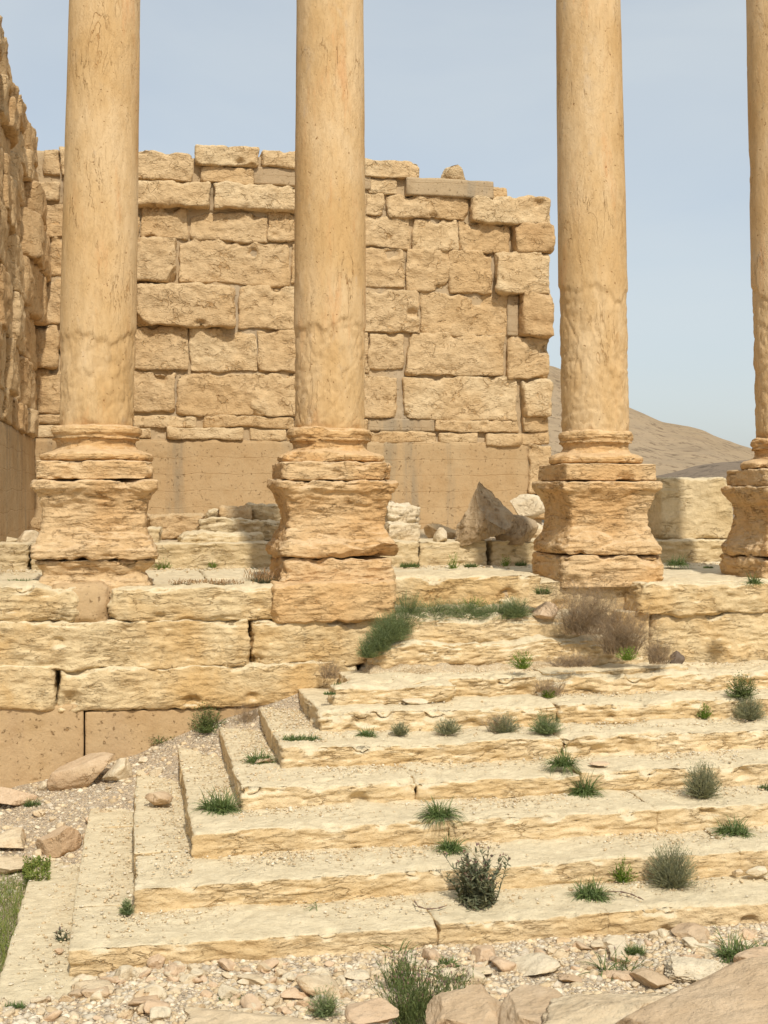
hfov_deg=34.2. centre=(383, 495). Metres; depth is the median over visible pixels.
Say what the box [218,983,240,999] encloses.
rubble stone
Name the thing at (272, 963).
boulder
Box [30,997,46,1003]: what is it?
rubble stone
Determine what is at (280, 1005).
rubble stone
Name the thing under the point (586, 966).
boulder
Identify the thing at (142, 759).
rubble stone
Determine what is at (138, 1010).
rubble stone
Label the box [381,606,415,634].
green shrub
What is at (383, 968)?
rubble stone
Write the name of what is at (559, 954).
rubble stone
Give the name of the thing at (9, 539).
boulder
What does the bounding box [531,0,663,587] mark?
column
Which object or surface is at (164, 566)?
leafy plant
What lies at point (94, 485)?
column
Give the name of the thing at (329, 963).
rubble stone
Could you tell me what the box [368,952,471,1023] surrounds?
tall herb
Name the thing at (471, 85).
sky
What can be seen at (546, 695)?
leafy plant
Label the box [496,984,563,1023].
boulder
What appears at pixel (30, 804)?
grass patch
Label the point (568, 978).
boulder
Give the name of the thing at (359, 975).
boulder
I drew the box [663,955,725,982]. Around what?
boulder
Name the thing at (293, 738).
grass patch
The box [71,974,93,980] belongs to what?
rubble stone
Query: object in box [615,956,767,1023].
boulder
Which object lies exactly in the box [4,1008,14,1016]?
rubble stone
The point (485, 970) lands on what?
boulder
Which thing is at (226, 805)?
grass tuft
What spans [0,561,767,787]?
podium
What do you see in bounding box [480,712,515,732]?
dry bush
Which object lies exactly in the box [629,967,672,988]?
boulder
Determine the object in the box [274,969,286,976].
rubble stone
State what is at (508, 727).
grey shrub
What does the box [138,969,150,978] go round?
rubble stone
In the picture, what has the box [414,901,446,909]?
stick
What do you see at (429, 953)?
rubble stone
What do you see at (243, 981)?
rubble stone
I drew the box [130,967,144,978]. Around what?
rubble stone
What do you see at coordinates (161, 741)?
leafy shrub
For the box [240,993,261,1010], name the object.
rubble stone
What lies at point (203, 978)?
rubble stone
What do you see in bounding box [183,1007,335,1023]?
boulder
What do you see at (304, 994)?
rubble stone
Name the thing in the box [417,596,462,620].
green shrub
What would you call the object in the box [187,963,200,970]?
rubble stone
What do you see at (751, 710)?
grey shrub
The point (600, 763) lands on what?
stone
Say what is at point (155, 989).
rubble stone
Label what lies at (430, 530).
boulder
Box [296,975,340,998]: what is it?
boulder
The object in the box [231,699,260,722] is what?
dry bush
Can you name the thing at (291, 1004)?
rubble stone
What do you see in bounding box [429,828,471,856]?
grass tuft
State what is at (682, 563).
grass tuft
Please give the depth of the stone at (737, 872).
10.63 m
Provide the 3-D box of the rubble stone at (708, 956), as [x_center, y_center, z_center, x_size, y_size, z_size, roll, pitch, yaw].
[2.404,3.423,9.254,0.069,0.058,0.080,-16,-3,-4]
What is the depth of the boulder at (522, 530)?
19.40 m
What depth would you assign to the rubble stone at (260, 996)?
8.43 m
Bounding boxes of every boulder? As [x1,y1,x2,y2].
[0,787,37,805]
[0,827,26,848]
[0,856,31,873]
[6,537,17,541]
[17,530,38,542]
[30,517,42,530]
[35,825,81,857]
[47,752,113,790]
[71,979,113,997]
[102,758,132,780]
[128,995,159,1005]
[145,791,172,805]
[147,513,204,539]
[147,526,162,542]
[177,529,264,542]
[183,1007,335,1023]
[196,517,279,540]
[205,508,218,518]
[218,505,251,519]
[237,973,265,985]
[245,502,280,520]
[263,958,278,968]
[280,987,304,998]
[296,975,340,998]
[344,970,369,979]
[344,997,398,1023]
[384,521,420,540]
[385,501,419,523]
[424,523,455,538]
[425,984,501,1023]
[433,527,446,541]
[441,165,465,179]
[453,967,492,975]
[455,482,514,546]
[471,945,495,961]
[489,956,515,971]
[495,515,538,544]
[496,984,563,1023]
[509,952,560,975]
[510,494,544,518]
[532,523,542,537]
[532,601,557,619]
[542,992,670,1023]
[558,974,581,982]
[576,959,601,969]
[600,970,633,980]
[602,935,628,948]
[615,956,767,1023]
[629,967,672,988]
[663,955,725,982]
[670,651,684,663]
[671,923,709,943]
[684,943,719,952]
[733,946,767,962]
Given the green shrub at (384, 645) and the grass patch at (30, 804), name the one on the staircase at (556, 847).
the green shrub at (384, 645)
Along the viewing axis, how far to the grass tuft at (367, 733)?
12.79 m
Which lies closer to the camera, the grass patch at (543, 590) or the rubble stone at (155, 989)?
the rubble stone at (155, 989)
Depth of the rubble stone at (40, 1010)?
8.27 m
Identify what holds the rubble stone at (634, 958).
on the ground at (116, 786)
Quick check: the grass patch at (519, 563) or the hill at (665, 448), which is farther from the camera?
the hill at (665, 448)
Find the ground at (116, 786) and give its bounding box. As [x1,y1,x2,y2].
[0,520,767,1023]
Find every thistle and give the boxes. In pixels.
[53,925,69,941]
[440,841,510,910]
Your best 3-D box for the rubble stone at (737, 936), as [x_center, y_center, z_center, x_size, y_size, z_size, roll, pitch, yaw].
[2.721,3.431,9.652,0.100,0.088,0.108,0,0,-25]
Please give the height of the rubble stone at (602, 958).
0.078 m
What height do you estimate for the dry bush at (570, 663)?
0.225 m
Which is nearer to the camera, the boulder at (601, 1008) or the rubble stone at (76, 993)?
the boulder at (601, 1008)
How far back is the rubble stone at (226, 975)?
8.90 m
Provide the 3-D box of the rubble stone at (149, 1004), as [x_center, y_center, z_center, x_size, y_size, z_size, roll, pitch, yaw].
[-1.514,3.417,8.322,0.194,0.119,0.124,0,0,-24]
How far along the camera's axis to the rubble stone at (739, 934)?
9.68 m
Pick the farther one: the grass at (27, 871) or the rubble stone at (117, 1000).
the grass at (27, 871)
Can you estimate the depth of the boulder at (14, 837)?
12.20 m
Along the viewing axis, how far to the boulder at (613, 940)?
9.48 m
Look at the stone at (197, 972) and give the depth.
8.85 m
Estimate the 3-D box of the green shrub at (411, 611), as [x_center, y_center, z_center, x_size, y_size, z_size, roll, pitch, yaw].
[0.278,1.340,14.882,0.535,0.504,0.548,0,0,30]
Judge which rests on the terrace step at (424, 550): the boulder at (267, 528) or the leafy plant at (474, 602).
the boulder at (267, 528)
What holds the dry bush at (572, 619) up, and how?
on the staircase at (556, 847)
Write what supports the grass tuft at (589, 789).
on the staircase at (556, 847)
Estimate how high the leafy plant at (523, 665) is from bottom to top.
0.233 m
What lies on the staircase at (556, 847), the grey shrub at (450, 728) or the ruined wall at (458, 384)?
the grey shrub at (450, 728)
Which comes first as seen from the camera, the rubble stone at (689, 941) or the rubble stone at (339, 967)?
the rubble stone at (339, 967)
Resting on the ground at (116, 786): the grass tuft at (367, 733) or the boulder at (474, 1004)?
the boulder at (474, 1004)
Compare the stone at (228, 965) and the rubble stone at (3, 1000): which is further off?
the stone at (228, 965)
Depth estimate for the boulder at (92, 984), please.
8.64 m
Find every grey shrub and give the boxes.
[389,721,411,735]
[433,716,462,734]
[486,711,522,732]
[642,839,701,891]
[681,758,725,798]
[732,693,766,719]
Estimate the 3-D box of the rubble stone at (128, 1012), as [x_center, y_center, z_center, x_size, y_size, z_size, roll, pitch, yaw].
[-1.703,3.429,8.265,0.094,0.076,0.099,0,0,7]
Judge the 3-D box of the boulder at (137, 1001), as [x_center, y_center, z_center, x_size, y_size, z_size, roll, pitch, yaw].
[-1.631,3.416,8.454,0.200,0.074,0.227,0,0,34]
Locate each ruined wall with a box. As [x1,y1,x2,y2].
[0,15,51,541]
[34,144,555,531]
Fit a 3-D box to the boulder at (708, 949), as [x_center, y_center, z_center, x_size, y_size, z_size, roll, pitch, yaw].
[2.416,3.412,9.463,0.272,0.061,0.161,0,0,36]
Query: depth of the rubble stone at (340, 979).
8.81 m
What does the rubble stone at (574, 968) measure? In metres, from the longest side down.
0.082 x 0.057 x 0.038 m
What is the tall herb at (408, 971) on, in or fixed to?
on the ground at (116, 786)
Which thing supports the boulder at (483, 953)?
on the ground at (116, 786)
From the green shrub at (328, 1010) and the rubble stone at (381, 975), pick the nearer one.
the green shrub at (328, 1010)
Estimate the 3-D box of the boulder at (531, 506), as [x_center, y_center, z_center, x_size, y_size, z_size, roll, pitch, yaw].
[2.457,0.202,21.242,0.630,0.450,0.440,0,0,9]
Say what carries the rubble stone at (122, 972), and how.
on the ground at (116, 786)
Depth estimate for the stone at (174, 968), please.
8.89 m
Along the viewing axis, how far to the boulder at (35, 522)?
23.54 m
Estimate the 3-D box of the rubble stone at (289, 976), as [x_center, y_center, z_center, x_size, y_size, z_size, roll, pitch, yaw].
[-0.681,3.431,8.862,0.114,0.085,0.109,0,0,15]
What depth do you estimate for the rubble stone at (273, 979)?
8.78 m
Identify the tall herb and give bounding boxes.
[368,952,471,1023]
[376,943,427,994]
[425,963,487,984]
[438,962,484,990]
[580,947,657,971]
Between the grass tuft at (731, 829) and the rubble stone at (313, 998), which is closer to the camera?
the rubble stone at (313, 998)
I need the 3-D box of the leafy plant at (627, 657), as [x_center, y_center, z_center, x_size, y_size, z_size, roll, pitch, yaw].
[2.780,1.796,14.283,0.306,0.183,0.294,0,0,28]
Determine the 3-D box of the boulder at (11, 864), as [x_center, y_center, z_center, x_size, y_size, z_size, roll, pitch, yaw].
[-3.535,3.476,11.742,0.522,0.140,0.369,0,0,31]
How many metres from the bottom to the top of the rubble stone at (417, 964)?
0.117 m
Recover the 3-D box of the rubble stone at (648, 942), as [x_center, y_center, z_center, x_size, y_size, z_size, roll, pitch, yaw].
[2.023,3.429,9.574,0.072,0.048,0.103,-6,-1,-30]
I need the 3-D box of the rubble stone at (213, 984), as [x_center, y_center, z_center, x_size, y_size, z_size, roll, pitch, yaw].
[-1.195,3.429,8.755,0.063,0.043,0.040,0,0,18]
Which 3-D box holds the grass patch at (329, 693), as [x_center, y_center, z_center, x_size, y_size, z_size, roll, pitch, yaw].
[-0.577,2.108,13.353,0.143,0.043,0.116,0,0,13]
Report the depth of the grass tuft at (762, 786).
12.17 m
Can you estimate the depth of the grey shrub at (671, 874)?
10.39 m
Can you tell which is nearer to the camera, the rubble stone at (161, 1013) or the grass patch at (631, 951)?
the rubble stone at (161, 1013)
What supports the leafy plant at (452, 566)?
on the podium
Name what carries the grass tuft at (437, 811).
on the staircase at (556, 847)
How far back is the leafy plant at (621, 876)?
10.51 m
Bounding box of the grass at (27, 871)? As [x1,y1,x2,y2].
[0,853,51,971]
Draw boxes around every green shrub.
[118,898,134,915]
[305,982,344,1018]
[353,633,383,657]
[362,623,394,651]
[364,609,411,642]
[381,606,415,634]
[385,589,431,628]
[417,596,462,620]
[441,596,493,622]
[473,597,526,619]
[497,595,534,617]
[528,710,563,734]
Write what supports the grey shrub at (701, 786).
on the staircase at (556, 847)
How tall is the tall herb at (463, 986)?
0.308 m
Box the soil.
[358,603,577,673]
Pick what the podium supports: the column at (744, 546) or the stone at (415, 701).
the column at (744, 546)
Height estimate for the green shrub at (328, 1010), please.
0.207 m
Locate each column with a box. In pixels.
[30,0,158,588]
[265,0,398,582]
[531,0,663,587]
[719,0,767,578]
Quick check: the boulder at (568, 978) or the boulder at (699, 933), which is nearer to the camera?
the boulder at (568, 978)
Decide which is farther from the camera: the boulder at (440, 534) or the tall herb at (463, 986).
the boulder at (440, 534)
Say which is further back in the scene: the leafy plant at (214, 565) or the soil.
the leafy plant at (214, 565)
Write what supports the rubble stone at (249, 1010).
on the ground at (116, 786)
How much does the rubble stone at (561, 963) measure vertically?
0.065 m
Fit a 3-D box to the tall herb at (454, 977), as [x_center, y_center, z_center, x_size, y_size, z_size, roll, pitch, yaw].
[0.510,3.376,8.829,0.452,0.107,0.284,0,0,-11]
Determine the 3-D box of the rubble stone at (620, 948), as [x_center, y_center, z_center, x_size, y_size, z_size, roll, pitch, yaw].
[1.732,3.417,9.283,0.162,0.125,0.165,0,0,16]
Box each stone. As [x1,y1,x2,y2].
[0,997,9,1006]
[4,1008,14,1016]
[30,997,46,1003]
[32,809,45,817]
[32,849,41,855]
[36,1007,44,1014]
[37,781,47,789]
[43,1010,62,1021]
[45,996,51,1002]
[49,816,56,821]
[54,948,63,953]
[56,822,64,828]
[58,993,74,1002]
[68,988,82,997]
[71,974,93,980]
[81,986,108,997]
[90,989,104,1000]
[93,1015,101,1019]
[99,809,111,812]
[99,976,115,982]
[113,996,123,1003]
[114,965,134,980]
[117,1008,133,1018]
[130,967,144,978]
[134,987,144,997]
[134,1003,144,1014]
[138,757,147,762]
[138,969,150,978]
[143,999,169,1014]
[144,984,165,998]
[146,977,156,981]
[147,954,164,968]
[149,767,162,776]
[150,1006,171,1022]
[163,962,184,975]
[164,961,186,976]
[166,976,178,981]
[179,974,196,983]
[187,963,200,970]
[189,967,203,977]
[190,1004,205,1007]
[192,977,202,983]
[199,975,207,981]
[200,989,212,997]
[209,981,217,986]
[216,1004,228,1009]
[217,958,236,971]
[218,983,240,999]
[222,971,230,978]
[236,1008,252,1012]
[237,978,248,984]
[240,967,250,971]
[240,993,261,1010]
[254,991,266,1002]
[255,758,273,763]
[256,962,271,971]
[265,996,282,1006]
[267,977,276,982]
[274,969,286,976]
[274,1003,285,1009]
[275,978,283,984]
[276,986,286,991]
[277,1006,288,1012]
[282,972,294,981]
[282,1006,292,1014]
[286,1001,294,1006]
[296,1000,309,1006]
[298,992,309,996]
[308,995,327,1006]
[308,999,335,1011]
[309,967,330,976]
[324,961,334,966]
[334,966,343,970]
[335,975,345,984]
[341,986,354,998]
[378,963,391,972]
[380,971,393,978]
[382,993,396,1002]
[402,698,428,704]
[402,957,422,968]
[422,948,440,963]
[426,960,437,967]
[436,967,458,979]
[464,967,485,984]
[534,947,546,954]
[546,947,557,954]
[553,950,569,959]
[556,938,571,942]
[557,958,564,966]
[570,966,579,969]
[573,938,584,943]
[575,941,592,950]
[588,761,609,765]
[589,969,597,975]
[590,940,604,949]
[595,957,606,966]
[607,944,626,957]
[610,954,625,963]
[626,955,638,960]
[631,981,639,987]
[644,938,652,945]
[649,930,658,938]
[655,962,664,974]
[656,928,669,937]
[679,954,701,957]
[681,937,698,947]
[694,947,705,955]
[704,953,713,958]
[729,933,741,941]
[730,931,747,940]
[732,869,742,876]
[742,928,756,939]
[745,866,767,876]
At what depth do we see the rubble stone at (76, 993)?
8.56 m
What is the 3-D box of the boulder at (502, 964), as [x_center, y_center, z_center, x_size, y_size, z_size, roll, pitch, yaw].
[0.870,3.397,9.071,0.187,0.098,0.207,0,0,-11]
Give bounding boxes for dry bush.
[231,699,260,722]
[315,658,341,678]
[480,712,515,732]
[529,674,570,697]
[538,573,636,634]
[541,650,601,667]
[559,589,665,654]
[639,633,677,664]
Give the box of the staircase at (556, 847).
[0,609,767,1002]
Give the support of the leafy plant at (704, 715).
on the staircase at (556, 847)
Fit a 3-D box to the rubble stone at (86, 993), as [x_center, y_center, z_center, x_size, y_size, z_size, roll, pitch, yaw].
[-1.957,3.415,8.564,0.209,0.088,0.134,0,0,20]
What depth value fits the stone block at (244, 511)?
20.30 m
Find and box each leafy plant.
[152,558,171,569]
[207,560,217,569]
[447,552,460,568]
[458,597,487,607]
[501,554,510,565]
[506,651,532,668]
[542,690,556,697]
[608,855,637,883]
[615,646,638,660]
[695,703,712,718]
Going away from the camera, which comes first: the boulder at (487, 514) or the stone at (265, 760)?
the stone at (265, 760)
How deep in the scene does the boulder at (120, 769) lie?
13.68 m
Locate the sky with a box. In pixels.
[0,0,755,447]
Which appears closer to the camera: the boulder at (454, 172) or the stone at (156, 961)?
the stone at (156, 961)
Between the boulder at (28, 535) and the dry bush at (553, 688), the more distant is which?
the boulder at (28, 535)
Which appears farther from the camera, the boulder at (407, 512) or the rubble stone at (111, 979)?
the boulder at (407, 512)
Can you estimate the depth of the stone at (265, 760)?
12.38 m
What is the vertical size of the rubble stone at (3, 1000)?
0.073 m
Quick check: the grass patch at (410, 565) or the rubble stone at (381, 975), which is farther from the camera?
the grass patch at (410, 565)
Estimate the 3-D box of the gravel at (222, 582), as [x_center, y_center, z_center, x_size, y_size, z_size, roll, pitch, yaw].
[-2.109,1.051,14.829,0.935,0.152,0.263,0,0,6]
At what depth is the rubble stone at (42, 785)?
13.77 m
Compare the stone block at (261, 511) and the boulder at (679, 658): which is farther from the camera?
the stone block at (261, 511)
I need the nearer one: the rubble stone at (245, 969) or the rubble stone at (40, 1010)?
the rubble stone at (40, 1010)
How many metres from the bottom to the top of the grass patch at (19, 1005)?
0.050 m
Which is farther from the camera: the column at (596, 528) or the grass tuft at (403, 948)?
the column at (596, 528)
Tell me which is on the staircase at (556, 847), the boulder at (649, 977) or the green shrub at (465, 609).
the green shrub at (465, 609)
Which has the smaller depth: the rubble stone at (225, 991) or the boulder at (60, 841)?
the rubble stone at (225, 991)
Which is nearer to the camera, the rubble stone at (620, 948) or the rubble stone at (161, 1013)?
the rubble stone at (161, 1013)
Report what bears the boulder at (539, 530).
on the terrace step at (424, 550)
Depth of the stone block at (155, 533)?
19.42 m
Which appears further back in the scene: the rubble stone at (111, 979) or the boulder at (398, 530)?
the boulder at (398, 530)
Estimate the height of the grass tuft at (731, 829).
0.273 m
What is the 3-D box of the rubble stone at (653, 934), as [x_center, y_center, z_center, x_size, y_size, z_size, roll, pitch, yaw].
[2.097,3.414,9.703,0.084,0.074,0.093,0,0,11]
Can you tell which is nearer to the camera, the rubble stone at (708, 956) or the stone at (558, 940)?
the rubble stone at (708, 956)
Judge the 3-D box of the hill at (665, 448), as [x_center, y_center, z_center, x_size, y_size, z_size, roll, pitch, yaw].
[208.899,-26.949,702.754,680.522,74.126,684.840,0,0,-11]
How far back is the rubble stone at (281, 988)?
8.62 m
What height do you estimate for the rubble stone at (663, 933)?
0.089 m
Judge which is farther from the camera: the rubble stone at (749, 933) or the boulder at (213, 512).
the boulder at (213, 512)
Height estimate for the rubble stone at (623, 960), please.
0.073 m
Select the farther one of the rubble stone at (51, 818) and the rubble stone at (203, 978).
the rubble stone at (51, 818)
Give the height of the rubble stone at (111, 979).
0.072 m
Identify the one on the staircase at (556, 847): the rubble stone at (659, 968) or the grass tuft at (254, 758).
the grass tuft at (254, 758)
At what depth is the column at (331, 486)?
15.23 m
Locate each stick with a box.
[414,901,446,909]
[608,891,643,899]
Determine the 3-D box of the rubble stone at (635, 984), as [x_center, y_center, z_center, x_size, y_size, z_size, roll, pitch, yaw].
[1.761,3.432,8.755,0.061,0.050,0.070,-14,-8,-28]
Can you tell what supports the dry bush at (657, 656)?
on the staircase at (556, 847)
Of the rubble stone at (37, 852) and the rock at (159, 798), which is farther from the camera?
the rock at (159, 798)
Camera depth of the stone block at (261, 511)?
20.59 m
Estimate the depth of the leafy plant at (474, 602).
15.28 m
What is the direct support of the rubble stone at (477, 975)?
on the ground at (116, 786)
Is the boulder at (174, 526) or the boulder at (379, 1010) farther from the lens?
the boulder at (174, 526)
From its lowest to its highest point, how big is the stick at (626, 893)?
0.015 m
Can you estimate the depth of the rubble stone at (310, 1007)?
8.26 m
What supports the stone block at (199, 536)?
on the terrace step at (424, 550)
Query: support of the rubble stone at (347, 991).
on the ground at (116, 786)
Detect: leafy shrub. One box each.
[151,735,174,744]
[188,701,227,732]
[724,670,759,699]
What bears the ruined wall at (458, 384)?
on the terrace step at (424, 550)
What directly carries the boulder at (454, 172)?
on the ruined wall at (458, 384)
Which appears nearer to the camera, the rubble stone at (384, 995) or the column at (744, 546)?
the rubble stone at (384, 995)
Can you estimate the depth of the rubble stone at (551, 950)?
9.37 m
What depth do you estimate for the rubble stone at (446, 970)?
8.83 m
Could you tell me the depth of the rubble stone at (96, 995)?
8.47 m
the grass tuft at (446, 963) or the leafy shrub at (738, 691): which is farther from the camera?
the leafy shrub at (738, 691)
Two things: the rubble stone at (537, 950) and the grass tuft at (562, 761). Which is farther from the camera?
the grass tuft at (562, 761)
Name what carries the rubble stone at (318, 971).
on the ground at (116, 786)
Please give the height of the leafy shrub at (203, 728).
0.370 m
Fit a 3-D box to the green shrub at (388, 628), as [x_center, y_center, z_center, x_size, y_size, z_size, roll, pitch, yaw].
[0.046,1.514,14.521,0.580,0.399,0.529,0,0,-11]
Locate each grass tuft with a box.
[192,785,248,816]
[243,747,278,764]
[355,727,378,737]
[376,939,421,961]
[413,792,465,830]
[426,954,460,968]
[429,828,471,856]
[541,746,582,775]
[562,768,604,799]
[563,874,619,902]
[579,940,629,980]
[662,552,691,569]
[694,925,763,964]
[711,813,762,839]
[740,572,766,586]
[759,782,767,788]
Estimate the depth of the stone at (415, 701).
13.48 m
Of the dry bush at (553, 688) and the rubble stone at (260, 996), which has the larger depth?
the dry bush at (553, 688)
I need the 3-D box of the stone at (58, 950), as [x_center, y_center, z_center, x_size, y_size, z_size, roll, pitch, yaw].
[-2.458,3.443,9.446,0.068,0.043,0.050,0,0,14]
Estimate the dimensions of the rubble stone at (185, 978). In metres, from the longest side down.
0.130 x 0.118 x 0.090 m
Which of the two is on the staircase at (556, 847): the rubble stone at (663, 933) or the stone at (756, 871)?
the stone at (756, 871)
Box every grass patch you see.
[2,999,25,1008]
[8,578,38,580]
[22,798,41,806]
[282,733,322,741]
[324,691,335,694]
[399,561,421,566]
[462,562,480,566]
[515,560,527,565]
[529,583,552,594]
[624,940,648,956]
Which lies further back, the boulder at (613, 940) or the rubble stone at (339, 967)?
the boulder at (613, 940)
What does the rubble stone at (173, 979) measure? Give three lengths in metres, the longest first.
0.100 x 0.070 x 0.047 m
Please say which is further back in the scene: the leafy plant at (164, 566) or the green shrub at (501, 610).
the leafy plant at (164, 566)
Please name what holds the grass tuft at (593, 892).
on the staircase at (556, 847)
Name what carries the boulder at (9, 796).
on the ground at (116, 786)
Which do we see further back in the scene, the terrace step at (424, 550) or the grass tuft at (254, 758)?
the terrace step at (424, 550)
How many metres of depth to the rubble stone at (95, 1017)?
8.20 m
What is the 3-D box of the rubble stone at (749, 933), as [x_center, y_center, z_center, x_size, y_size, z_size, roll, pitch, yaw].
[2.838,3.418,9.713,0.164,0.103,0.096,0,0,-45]
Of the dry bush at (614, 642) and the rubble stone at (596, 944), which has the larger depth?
the dry bush at (614, 642)
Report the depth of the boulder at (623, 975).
8.88 m
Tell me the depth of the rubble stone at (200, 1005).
8.31 m
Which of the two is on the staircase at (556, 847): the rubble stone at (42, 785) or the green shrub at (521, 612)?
the green shrub at (521, 612)
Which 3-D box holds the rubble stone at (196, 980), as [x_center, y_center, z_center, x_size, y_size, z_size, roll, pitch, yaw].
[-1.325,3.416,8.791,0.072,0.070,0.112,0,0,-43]
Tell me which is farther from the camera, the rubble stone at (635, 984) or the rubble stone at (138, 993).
the rubble stone at (635, 984)
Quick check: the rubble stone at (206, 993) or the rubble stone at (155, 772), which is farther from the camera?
the rubble stone at (155, 772)
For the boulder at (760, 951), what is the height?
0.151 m
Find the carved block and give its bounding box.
[647,477,732,538]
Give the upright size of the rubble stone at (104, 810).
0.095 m
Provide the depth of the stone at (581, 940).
9.57 m
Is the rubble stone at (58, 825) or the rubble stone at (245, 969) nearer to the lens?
the rubble stone at (245, 969)
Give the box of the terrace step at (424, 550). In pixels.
[0,529,726,571]
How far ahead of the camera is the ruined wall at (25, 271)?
21.24 m
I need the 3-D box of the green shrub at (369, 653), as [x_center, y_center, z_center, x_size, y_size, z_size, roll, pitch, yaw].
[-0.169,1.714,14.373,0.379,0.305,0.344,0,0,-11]
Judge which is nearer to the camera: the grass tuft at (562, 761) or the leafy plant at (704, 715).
the grass tuft at (562, 761)
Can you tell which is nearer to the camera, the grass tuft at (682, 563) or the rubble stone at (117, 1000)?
the rubble stone at (117, 1000)
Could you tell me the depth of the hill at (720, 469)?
307.00 m
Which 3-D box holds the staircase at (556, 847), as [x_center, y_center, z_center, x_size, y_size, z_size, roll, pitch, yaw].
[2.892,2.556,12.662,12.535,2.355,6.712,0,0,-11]
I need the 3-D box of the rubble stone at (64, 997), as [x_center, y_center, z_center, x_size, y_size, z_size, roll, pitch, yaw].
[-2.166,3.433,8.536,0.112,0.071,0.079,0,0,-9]
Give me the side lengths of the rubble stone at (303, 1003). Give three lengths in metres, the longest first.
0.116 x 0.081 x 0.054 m
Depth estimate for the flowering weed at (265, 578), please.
15.00 m
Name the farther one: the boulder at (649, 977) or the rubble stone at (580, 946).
the rubble stone at (580, 946)
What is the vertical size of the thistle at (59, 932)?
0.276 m
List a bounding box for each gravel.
[0,562,719,574]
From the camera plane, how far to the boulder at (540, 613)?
15.07 m
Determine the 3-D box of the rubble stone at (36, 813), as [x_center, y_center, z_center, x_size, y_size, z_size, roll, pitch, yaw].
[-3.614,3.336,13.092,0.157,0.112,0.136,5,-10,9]
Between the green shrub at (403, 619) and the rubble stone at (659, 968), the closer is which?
the rubble stone at (659, 968)
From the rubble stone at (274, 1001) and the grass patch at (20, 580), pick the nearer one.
the rubble stone at (274, 1001)
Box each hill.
[542,366,754,481]
[656,460,747,517]
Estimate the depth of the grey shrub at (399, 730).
12.80 m
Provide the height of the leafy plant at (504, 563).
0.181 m
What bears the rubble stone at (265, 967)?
on the ground at (116, 786)
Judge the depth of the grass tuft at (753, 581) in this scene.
14.85 m
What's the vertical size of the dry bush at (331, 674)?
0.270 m
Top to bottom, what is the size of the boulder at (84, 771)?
0.418 m
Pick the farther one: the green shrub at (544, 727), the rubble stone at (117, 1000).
the green shrub at (544, 727)
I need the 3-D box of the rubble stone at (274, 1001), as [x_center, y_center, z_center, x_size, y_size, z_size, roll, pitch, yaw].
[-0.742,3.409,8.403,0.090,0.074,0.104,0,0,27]
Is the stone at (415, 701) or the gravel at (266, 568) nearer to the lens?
the stone at (415, 701)
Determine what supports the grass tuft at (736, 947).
on the ground at (116, 786)
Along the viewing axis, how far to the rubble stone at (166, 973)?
8.89 m
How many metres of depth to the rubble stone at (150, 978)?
8.80 m
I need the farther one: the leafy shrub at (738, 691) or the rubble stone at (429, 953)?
the leafy shrub at (738, 691)
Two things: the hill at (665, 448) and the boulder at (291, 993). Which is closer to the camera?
the boulder at (291, 993)
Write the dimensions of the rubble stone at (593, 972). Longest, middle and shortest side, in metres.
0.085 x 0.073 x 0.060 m
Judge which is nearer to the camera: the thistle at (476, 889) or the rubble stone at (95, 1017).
the rubble stone at (95, 1017)

